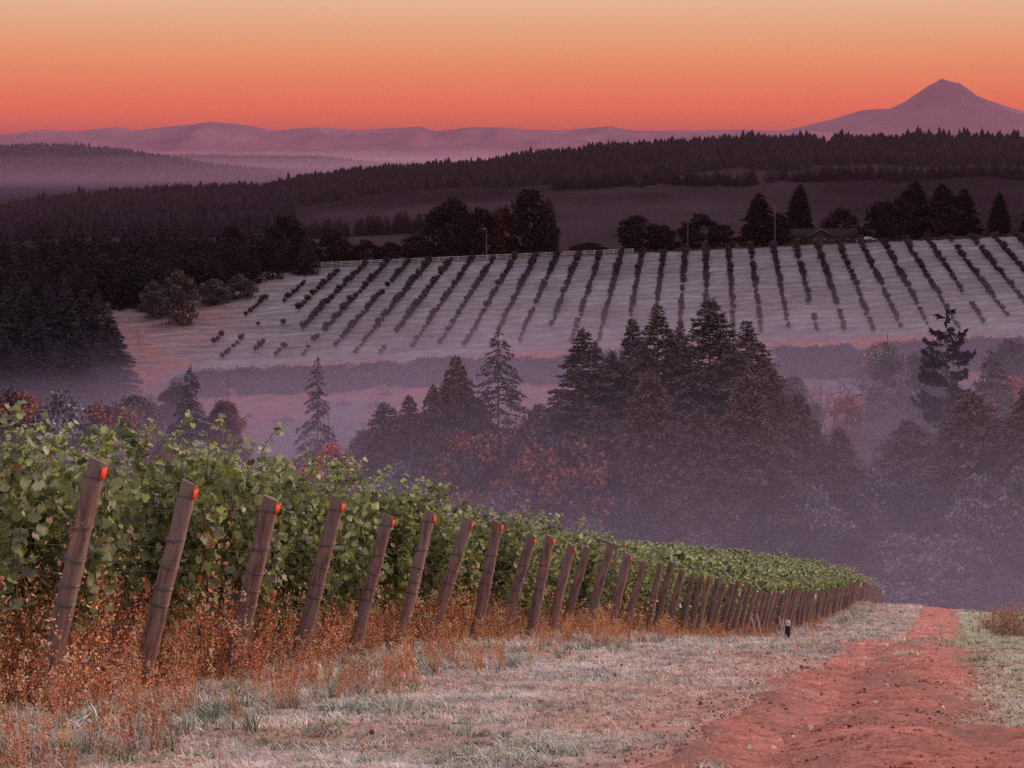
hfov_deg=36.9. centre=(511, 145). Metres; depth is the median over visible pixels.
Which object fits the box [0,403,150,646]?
grapevine
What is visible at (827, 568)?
grapevine
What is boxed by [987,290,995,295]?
orchard tree
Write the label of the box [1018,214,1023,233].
conifer tree
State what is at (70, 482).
grapevine
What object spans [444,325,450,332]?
orchard tree
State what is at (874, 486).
leafy tree
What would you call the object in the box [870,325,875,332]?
orchard tree
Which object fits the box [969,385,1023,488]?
conifer tree
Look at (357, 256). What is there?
broadleaf tree
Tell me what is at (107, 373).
conifer tree
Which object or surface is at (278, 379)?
bramble bank
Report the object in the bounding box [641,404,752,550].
conifer tree
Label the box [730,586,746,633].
end post
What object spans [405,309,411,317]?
orchard tree
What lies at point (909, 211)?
broadleaf tree
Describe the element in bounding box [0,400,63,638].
grapevine
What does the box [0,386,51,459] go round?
leafy tree
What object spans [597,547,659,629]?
grapevine
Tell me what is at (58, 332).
conifer tree
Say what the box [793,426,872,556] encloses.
conifer tree
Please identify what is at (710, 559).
grapevine
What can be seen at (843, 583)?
grapevine
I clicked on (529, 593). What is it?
grapevine
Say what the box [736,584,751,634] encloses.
end post
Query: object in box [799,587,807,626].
end post
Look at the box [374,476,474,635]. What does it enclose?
grapevine
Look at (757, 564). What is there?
grapevine
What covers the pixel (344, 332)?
orchard tree
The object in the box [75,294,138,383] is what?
conifer tree
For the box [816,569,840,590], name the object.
grapevine
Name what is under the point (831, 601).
end post
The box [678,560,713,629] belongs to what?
grapevine
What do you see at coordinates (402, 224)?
forest
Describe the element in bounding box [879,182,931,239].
conifer tree
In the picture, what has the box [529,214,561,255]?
broadleaf tree
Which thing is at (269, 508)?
end post
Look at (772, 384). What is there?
conifer tree
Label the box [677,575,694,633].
end post
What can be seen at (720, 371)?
conifer tree
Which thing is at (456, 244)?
broadleaf tree
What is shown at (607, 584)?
grapevine
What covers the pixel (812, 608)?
end post
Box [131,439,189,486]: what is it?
leafy tree
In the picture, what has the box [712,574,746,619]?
grapevine
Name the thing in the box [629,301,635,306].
orchard tree
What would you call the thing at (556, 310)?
orchard tree
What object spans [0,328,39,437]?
conifer tree
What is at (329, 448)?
leafy tree
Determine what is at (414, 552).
trellis wire
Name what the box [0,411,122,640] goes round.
grapevine
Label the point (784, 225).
broadleaf tree
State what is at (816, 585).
grapevine
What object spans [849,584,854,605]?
end post
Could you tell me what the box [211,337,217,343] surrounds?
orchard tree
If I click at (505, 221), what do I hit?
broadleaf tree
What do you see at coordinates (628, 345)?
conifer tree
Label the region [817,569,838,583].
grapevine
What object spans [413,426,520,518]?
leafy tree
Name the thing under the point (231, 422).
leafy tree
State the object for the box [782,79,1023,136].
mountain
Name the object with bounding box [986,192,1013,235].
conifer tree
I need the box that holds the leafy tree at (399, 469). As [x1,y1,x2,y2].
[371,460,424,507]
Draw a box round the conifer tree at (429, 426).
[401,383,461,495]
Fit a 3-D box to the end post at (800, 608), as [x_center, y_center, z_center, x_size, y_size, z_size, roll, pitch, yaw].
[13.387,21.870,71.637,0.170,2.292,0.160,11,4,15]
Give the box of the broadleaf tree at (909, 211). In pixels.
[877,196,919,240]
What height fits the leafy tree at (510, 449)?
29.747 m
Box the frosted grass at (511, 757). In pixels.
[0,599,1023,767]
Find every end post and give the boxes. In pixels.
[34,456,107,706]
[133,479,198,688]
[221,494,280,678]
[291,495,344,666]
[346,513,394,656]
[392,509,436,650]
[424,516,473,642]
[469,519,503,640]
[498,533,535,636]
[525,534,554,635]
[547,542,576,633]
[559,545,590,631]
[582,537,620,633]
[608,552,631,630]
[621,561,645,632]
[644,563,662,635]
[651,561,673,629]
[665,568,684,629]
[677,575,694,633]
[686,577,703,634]
[695,575,711,635]
[703,577,719,635]
[711,582,725,634]
[716,583,734,636]
[724,580,739,632]
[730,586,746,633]
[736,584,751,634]
[742,587,757,633]
[749,589,762,632]
[755,591,767,629]
[760,588,771,631]
[764,590,776,629]
[766,591,780,635]
[773,594,784,633]
[778,590,787,630]
[782,588,791,625]
[782,588,794,628]
[787,589,798,623]
[790,589,801,629]
[795,590,804,626]
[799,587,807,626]
[799,592,810,623]
[803,591,812,621]
[805,590,815,623]
[808,589,817,623]
[810,590,819,621]
[815,589,822,620]
[818,591,824,617]
[819,588,826,616]
[820,590,828,620]
[823,588,830,617]
[825,587,832,617]
[828,588,834,617]
[832,589,837,615]
[834,587,839,615]
[837,587,844,611]
[842,587,848,611]
[845,585,851,609]
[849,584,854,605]
[855,581,860,602]
[861,584,865,601]
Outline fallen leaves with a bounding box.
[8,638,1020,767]
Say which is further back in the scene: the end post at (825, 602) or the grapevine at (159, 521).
the end post at (825, 602)
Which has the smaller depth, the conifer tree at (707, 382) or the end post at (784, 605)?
the end post at (784, 605)
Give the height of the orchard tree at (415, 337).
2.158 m
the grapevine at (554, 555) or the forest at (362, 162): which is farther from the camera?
the forest at (362, 162)
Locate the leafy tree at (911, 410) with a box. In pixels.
[885,351,969,443]
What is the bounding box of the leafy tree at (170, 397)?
[156,382,206,454]
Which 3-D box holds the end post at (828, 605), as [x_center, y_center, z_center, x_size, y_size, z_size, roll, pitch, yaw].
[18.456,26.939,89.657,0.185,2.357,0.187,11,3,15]
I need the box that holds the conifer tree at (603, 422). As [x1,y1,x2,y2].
[569,405,643,526]
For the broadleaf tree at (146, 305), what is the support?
on the ground at (176, 349)
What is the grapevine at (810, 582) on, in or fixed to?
on the ground at (176, 349)
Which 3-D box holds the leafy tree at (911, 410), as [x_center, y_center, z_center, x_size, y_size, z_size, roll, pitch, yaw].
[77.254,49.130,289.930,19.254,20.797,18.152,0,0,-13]
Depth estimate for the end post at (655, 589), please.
35.62 m
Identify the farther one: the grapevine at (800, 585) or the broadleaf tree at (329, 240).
the broadleaf tree at (329, 240)
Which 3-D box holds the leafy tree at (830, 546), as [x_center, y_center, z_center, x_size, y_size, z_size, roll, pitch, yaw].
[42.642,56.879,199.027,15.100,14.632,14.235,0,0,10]
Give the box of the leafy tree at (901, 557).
[860,530,964,607]
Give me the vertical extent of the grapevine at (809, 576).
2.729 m
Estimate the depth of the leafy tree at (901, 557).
194.46 m
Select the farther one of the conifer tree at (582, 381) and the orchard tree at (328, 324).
the orchard tree at (328, 324)
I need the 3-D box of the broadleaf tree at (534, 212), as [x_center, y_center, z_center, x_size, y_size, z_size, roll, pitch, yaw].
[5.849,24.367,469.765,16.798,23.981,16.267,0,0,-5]
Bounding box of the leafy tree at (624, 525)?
[602,499,671,543]
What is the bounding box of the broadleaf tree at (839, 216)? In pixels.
[819,207,864,236]
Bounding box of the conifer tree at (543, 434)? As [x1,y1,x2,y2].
[531,400,580,514]
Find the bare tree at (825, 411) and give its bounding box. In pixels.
[798,367,845,440]
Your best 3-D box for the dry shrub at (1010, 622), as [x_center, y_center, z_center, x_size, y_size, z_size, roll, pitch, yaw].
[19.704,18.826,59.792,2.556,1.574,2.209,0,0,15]
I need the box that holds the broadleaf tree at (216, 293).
[195,279,230,304]
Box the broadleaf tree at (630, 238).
[614,215,665,251]
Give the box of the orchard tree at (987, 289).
[984,285,991,294]
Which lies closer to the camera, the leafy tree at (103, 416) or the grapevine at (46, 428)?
the grapevine at (46, 428)
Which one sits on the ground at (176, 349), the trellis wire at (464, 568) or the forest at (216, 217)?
the forest at (216, 217)
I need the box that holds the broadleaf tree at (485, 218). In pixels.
[454,206,501,257]
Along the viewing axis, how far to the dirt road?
11.15 m
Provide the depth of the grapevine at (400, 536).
21.50 m
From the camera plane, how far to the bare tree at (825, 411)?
278.28 m
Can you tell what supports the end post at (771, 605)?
on the ground at (176, 349)
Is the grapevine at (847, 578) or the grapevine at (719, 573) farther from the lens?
the grapevine at (847, 578)
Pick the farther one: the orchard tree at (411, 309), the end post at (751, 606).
the orchard tree at (411, 309)
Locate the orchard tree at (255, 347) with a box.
[252,344,258,352]
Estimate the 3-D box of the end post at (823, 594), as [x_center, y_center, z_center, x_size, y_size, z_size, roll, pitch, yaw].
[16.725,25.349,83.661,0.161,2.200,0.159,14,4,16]
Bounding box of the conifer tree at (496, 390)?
[459,326,539,496]
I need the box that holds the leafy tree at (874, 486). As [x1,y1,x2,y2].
[841,465,903,563]
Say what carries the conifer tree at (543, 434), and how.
on the ground at (176, 349)
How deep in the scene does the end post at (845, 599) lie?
104.58 m
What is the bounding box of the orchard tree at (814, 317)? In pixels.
[811,314,817,321]
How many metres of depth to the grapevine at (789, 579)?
71.89 m
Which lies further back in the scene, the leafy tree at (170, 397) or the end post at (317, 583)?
the leafy tree at (170, 397)
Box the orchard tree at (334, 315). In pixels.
[331,313,338,318]
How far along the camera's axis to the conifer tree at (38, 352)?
316.35 m
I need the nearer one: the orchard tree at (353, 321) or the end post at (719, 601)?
the end post at (719, 601)
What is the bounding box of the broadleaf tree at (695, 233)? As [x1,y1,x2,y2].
[675,213,723,249]
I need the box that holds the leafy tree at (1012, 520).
[972,464,1023,600]
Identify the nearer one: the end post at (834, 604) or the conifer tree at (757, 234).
the end post at (834, 604)
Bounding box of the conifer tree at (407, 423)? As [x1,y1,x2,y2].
[383,394,422,475]
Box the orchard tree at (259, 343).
[257,340,263,348]
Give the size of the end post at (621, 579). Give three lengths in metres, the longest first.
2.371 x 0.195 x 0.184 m
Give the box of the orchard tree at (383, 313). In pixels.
[380,311,386,317]
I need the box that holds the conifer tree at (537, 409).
[513,403,547,466]
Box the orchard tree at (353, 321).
[349,318,357,325]
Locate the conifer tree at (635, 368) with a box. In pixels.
[599,304,711,447]
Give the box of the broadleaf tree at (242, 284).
[226,273,260,298]
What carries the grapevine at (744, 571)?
on the ground at (176, 349)
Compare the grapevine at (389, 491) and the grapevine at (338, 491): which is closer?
the grapevine at (338, 491)
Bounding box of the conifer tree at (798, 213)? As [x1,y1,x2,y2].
[783,184,814,227]
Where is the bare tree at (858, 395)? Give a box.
[809,355,903,434]
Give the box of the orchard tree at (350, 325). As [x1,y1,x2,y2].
[347,321,353,328]
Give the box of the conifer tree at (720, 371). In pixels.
[702,338,745,401]
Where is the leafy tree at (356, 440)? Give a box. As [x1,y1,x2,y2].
[331,421,368,477]
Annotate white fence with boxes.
[318,248,633,266]
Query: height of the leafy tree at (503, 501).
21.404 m
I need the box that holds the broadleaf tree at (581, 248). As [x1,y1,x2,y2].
[568,242,609,253]
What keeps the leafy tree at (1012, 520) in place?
on the ground at (176, 349)
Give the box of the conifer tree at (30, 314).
[9,280,52,385]
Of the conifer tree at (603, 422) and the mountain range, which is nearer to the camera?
the conifer tree at (603, 422)
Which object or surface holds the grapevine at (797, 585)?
on the ground at (176, 349)
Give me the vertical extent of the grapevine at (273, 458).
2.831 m
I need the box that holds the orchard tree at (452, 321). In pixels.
[449,318,455,325]
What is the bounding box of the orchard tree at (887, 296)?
[883,292,890,299]
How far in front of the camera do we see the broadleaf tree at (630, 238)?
462.88 m
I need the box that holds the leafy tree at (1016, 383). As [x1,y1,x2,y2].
[984,366,1023,424]
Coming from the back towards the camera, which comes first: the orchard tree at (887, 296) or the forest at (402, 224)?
the forest at (402, 224)
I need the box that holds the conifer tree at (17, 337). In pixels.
[0,286,48,387]
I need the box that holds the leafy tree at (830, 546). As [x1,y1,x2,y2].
[801,526,888,573]
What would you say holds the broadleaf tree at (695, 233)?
on the ground at (176, 349)
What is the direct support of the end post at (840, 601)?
on the ground at (176, 349)
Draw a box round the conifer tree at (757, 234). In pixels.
[735,193,786,246]
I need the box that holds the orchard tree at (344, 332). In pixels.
[342,329,348,335]
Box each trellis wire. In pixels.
[0,498,77,613]
[12,497,169,608]
[77,502,257,605]
[122,503,323,600]
[129,502,379,597]
[313,516,421,591]
[350,522,453,592]
[415,527,484,591]
[469,537,524,595]
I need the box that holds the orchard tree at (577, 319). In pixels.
[574,316,580,322]
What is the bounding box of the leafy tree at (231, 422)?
[200,375,256,476]
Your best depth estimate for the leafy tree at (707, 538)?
197.90 m
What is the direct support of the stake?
on the ground at (176, 349)
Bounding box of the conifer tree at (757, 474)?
[684,372,819,558]
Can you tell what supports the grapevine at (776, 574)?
on the ground at (176, 349)
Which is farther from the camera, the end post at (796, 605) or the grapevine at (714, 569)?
the end post at (796, 605)
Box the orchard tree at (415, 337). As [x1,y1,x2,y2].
[412,334,420,340]
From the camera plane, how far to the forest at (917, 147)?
1737.86 m
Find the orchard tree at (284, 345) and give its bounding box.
[280,341,287,348]
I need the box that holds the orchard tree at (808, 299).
[804,296,811,302]
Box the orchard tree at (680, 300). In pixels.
[677,297,684,303]
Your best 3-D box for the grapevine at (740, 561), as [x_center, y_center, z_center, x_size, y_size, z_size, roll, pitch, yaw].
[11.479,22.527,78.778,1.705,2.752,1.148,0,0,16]
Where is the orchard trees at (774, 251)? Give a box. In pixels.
[243,229,1023,321]
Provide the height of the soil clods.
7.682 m
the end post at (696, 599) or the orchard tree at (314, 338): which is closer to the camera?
the end post at (696, 599)
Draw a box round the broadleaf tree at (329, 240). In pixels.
[313,228,352,265]
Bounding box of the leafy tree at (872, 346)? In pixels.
[859,334,893,431]
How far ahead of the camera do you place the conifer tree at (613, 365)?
231.72 m
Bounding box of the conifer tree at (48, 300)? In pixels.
[29,285,64,372]
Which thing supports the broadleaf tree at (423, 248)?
on the ground at (176, 349)
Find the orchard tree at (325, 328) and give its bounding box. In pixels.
[321,324,328,332]
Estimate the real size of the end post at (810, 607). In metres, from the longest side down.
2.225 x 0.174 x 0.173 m
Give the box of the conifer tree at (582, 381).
[507,326,641,513]
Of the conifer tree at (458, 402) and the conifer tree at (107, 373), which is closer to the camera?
the conifer tree at (458, 402)
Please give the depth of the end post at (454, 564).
21.29 m
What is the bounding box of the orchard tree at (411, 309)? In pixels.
[406,305,414,313]
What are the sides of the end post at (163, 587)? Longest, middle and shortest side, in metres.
2.397 x 0.183 x 0.180 m
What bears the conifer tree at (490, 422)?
on the ground at (176, 349)
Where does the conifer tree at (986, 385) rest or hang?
on the ground at (176, 349)
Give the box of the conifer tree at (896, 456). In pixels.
[864,418,957,505]
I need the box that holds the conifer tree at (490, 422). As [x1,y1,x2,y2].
[462,398,506,441]
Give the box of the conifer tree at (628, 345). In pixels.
[614,318,663,413]
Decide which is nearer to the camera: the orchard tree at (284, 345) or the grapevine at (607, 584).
the grapevine at (607, 584)
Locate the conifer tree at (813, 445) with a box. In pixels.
[760,392,860,556]
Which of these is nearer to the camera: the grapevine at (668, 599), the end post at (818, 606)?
the grapevine at (668, 599)
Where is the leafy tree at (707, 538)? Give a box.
[667,527,735,549]
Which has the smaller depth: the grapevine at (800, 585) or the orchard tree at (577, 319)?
the grapevine at (800, 585)
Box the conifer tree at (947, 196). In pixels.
[919,183,967,237]
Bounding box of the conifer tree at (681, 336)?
[661,319,698,388]
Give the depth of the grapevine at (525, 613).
34.18 m
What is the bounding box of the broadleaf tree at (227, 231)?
[208,225,250,256]
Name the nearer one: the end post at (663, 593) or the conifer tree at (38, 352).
the end post at (663, 593)
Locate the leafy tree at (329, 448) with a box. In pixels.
[299,403,354,496]
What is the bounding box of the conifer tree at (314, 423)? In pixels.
[291,356,337,487]
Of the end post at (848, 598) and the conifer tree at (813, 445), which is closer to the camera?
the end post at (848, 598)
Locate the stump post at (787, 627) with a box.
[785,620,789,637]
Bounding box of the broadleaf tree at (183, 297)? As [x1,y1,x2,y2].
[153,268,202,325]
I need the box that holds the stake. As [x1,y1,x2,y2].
[756,614,761,635]
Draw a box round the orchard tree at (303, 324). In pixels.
[299,321,307,328]
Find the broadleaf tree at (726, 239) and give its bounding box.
[707,224,738,247]
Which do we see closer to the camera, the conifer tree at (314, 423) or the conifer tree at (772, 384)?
the conifer tree at (772, 384)
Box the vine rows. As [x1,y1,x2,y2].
[211,511,864,599]
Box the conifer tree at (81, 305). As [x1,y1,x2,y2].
[49,290,103,371]
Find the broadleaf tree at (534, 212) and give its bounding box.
[504,186,557,256]
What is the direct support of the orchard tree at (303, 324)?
on the ground at (176, 349)
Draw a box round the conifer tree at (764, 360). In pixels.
[714,320,827,467]
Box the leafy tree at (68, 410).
[17,389,123,480]
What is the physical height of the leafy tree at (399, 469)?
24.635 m
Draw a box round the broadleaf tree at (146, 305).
[136,279,162,318]
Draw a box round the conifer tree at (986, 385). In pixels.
[974,346,1014,436]
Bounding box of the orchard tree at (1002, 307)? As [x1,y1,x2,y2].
[999,304,1005,311]
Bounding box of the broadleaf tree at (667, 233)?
[648,225,681,250]
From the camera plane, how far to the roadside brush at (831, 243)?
457.61 m
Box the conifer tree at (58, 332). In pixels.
[35,279,93,386]
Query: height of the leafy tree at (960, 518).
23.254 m
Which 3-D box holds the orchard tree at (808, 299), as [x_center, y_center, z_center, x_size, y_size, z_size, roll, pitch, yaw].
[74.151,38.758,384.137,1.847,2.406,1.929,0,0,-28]
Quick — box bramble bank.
[169,335,1023,396]
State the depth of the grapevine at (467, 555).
27.80 m
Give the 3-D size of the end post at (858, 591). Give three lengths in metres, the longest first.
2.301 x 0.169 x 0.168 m
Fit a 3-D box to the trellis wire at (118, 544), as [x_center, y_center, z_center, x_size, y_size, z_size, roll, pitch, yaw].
[-6.854,3.604,14.534,8.227,0.950,0.006,0,0,16]
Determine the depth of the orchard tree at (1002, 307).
369.04 m
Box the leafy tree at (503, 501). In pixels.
[472,486,552,530]
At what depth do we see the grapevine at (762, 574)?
61.38 m
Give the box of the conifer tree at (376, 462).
[348,429,402,496]
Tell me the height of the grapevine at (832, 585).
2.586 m
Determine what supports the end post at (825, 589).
on the ground at (176, 349)
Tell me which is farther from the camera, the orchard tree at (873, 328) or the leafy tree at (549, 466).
the orchard tree at (873, 328)
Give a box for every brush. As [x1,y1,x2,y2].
[125,364,985,471]
[560,233,1022,255]
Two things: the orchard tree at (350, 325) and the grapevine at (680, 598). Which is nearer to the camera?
the grapevine at (680, 598)
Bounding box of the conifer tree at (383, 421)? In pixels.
[342,402,407,496]
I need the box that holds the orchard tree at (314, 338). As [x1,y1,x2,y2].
[310,334,317,340]
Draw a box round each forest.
[0,126,1023,218]
[0,142,281,178]
[0,192,300,241]
[0,228,321,321]
[161,153,375,164]
[291,161,1023,238]
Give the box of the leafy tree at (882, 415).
[844,331,917,476]
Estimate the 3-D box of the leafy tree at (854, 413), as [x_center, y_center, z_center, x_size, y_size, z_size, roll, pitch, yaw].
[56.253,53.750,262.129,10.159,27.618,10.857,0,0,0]
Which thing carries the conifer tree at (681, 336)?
on the ground at (176, 349)
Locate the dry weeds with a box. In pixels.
[0,502,863,767]
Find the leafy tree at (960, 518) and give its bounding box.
[922,471,1023,585]
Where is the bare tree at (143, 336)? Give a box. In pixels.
[127,326,155,346]
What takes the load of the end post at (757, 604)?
on the ground at (176, 349)
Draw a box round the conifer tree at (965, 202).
[940,188,987,236]
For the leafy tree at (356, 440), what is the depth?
245.71 m
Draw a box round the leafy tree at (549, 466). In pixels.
[499,432,631,534]
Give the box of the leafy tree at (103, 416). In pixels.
[71,401,165,490]
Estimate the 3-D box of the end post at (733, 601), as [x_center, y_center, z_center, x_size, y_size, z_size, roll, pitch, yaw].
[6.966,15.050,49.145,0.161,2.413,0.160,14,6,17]
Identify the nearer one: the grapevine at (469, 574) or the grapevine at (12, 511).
the grapevine at (12, 511)
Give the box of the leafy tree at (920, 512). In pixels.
[861,479,952,580]
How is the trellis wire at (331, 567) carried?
attached to the end post at (386, 523)
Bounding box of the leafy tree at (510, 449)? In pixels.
[489,425,530,488]
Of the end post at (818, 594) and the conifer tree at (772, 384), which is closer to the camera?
the end post at (818, 594)
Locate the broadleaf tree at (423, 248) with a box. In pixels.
[399,234,436,260]
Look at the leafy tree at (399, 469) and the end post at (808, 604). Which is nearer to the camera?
the end post at (808, 604)
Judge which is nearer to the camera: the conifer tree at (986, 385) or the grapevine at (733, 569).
the grapevine at (733, 569)
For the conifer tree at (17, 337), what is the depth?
334.26 m
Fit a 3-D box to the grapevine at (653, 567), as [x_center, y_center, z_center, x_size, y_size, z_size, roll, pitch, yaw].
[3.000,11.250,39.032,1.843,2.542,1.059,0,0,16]
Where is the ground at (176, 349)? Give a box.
[0,145,1023,767]
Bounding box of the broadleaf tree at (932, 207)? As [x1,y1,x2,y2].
[911,199,969,238]
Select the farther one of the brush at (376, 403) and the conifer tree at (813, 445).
the brush at (376, 403)
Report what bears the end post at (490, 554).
on the ground at (176, 349)
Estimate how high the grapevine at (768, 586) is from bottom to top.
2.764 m
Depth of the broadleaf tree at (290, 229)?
458.91 m
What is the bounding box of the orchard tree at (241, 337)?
[238,333,244,339]
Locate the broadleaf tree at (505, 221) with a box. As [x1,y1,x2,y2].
[487,206,517,256]
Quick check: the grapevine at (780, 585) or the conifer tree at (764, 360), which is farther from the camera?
the conifer tree at (764, 360)
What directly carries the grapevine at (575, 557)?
on the ground at (176, 349)
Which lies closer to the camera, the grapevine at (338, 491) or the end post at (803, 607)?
the grapevine at (338, 491)
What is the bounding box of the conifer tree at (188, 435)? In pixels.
[164,365,217,460]
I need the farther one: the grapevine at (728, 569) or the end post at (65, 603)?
the grapevine at (728, 569)
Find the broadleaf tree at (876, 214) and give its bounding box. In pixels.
[858,200,909,240]
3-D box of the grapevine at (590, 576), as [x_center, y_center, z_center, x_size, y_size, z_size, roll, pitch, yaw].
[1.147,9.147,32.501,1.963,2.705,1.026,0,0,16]
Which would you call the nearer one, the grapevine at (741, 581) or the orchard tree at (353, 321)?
the grapevine at (741, 581)
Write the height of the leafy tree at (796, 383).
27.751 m
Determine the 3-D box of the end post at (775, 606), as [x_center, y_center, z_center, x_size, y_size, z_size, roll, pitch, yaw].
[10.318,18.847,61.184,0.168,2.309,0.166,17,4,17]
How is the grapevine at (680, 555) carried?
on the ground at (176, 349)
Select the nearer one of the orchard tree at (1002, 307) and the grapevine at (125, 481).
the grapevine at (125, 481)
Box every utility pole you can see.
[484,228,486,259]
[774,205,774,240]
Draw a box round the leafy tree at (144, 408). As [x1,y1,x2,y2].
[111,394,174,449]
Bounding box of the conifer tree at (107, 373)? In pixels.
[84,308,142,401]
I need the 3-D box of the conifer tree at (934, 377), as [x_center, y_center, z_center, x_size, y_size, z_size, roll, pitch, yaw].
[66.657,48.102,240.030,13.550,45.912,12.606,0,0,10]
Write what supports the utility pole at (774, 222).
on the ground at (176, 349)
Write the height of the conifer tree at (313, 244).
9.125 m
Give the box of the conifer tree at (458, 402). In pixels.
[426,355,508,506]
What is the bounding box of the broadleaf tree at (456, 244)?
[416,196,485,259]
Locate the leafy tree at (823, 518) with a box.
[777,483,860,561]
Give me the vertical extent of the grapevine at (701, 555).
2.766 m
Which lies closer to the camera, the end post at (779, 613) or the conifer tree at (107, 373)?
the end post at (779, 613)
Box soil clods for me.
[504,638,1023,767]
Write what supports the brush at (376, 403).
on the ground at (176, 349)
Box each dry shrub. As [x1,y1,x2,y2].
[971,601,1023,633]
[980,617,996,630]
[984,607,1023,637]
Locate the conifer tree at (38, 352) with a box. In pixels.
[4,317,69,413]
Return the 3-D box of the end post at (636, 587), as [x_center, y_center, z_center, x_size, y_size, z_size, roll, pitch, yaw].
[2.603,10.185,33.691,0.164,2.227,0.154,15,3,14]
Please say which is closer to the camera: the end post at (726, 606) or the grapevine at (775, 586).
the end post at (726, 606)
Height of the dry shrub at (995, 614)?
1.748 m
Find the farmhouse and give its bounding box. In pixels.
[789,225,859,244]
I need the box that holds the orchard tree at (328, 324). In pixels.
[323,320,330,327]
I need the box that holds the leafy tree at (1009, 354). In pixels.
[971,337,1023,427]
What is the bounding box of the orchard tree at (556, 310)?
[552,308,559,312]
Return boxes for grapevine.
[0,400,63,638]
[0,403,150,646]
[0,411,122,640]
[0,439,89,661]
[23,430,157,645]
[33,444,118,506]
[58,413,254,637]
[65,457,174,644]
[126,448,244,648]
[127,463,190,603]
[145,409,305,642]
[186,442,291,604]
[221,446,370,657]
[239,462,287,633]
[242,457,359,636]
[277,454,393,652]
[277,600,329,632]
[280,460,385,641]
[293,593,359,610]
[312,456,429,639]
[323,485,406,620]
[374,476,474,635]
[376,499,443,610]
[397,518,472,613]
[420,492,495,623]
[438,499,542,617]
[453,512,542,613]
[476,506,564,615]
[503,508,583,630]
[521,535,562,631]
[532,513,611,610]
[550,529,625,629]
[578,532,641,625]
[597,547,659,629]
[601,540,646,554]
[609,538,665,614]
[632,545,683,619]
[634,545,684,618]
[636,553,693,617]
[643,542,677,554]
[647,547,702,621]
[663,555,712,619]
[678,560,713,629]
[686,561,722,628]
[688,558,727,617]
[689,553,713,560]
[701,556,744,620]
[706,573,739,617]
[709,566,739,616]
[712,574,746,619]
[714,564,761,614]
[715,568,752,617]
[724,569,760,615]
[728,559,742,565]
[731,565,772,607]
[735,571,765,611]
[737,562,770,569]
[740,570,779,601]
[742,557,769,569]
[747,568,777,591]
[748,565,784,614]
[749,569,780,610]
[757,575,790,612]
[770,575,791,622]
[771,562,798,570]
[772,570,800,605]
[774,568,795,588]
[776,569,803,610]
[786,574,802,587]
[786,574,806,615]
[788,570,817,590]
[793,574,806,606]
[796,568,819,606]
[796,577,816,617]
[799,566,823,605]
[801,570,823,602]
[810,570,832,586]
[815,575,832,612]
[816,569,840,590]
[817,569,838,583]
[825,571,844,587]
[826,567,846,585]
[830,576,838,587]
[834,571,850,586]
[836,566,855,583]
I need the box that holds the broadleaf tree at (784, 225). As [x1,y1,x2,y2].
[775,211,792,245]
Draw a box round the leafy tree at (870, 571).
[834,560,901,603]
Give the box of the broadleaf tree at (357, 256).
[347,239,382,263]
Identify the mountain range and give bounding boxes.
[0,122,1022,159]
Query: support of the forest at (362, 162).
on the ground at (176, 349)
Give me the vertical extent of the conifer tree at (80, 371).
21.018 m
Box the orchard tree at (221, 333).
[218,330,225,337]
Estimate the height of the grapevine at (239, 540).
2.908 m
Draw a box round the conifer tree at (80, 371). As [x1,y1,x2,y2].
[30,324,114,415]
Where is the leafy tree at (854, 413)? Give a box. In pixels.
[827,380,870,468]
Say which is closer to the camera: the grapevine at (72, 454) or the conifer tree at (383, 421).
the grapevine at (72, 454)
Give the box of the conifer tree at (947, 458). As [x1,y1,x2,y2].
[897,386,1023,505]
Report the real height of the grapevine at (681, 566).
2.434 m
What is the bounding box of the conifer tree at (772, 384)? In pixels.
[743,363,804,513]
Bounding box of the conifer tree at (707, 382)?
[648,297,786,501]
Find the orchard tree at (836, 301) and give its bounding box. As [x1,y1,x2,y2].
[832,298,839,305]
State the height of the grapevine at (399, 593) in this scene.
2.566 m
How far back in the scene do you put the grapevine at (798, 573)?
73.32 m
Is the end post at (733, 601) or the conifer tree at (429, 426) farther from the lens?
the conifer tree at (429, 426)
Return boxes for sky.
[0,0,1023,134]
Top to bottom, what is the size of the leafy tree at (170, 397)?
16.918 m
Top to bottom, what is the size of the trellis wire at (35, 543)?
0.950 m
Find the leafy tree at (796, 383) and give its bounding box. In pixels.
[783,362,823,428]
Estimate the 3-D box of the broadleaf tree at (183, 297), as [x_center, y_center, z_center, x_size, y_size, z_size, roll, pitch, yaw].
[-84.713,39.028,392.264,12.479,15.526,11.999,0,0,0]
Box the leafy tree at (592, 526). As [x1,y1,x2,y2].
[563,517,620,540]
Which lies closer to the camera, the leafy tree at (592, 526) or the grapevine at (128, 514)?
the grapevine at (128, 514)
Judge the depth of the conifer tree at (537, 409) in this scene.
241.50 m
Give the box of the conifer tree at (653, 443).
[595,369,717,543]
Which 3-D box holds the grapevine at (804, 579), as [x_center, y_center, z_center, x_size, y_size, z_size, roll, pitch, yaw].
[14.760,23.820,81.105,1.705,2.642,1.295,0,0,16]
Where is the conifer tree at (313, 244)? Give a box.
[310,240,322,265]
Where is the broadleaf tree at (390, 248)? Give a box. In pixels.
[375,241,405,262]
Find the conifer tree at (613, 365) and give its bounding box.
[585,349,629,427]
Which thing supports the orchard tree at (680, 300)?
on the ground at (176, 349)
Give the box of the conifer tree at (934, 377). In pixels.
[908,306,976,464]
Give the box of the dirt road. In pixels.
[643,606,1023,767]
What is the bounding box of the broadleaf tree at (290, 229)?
[259,214,309,267]

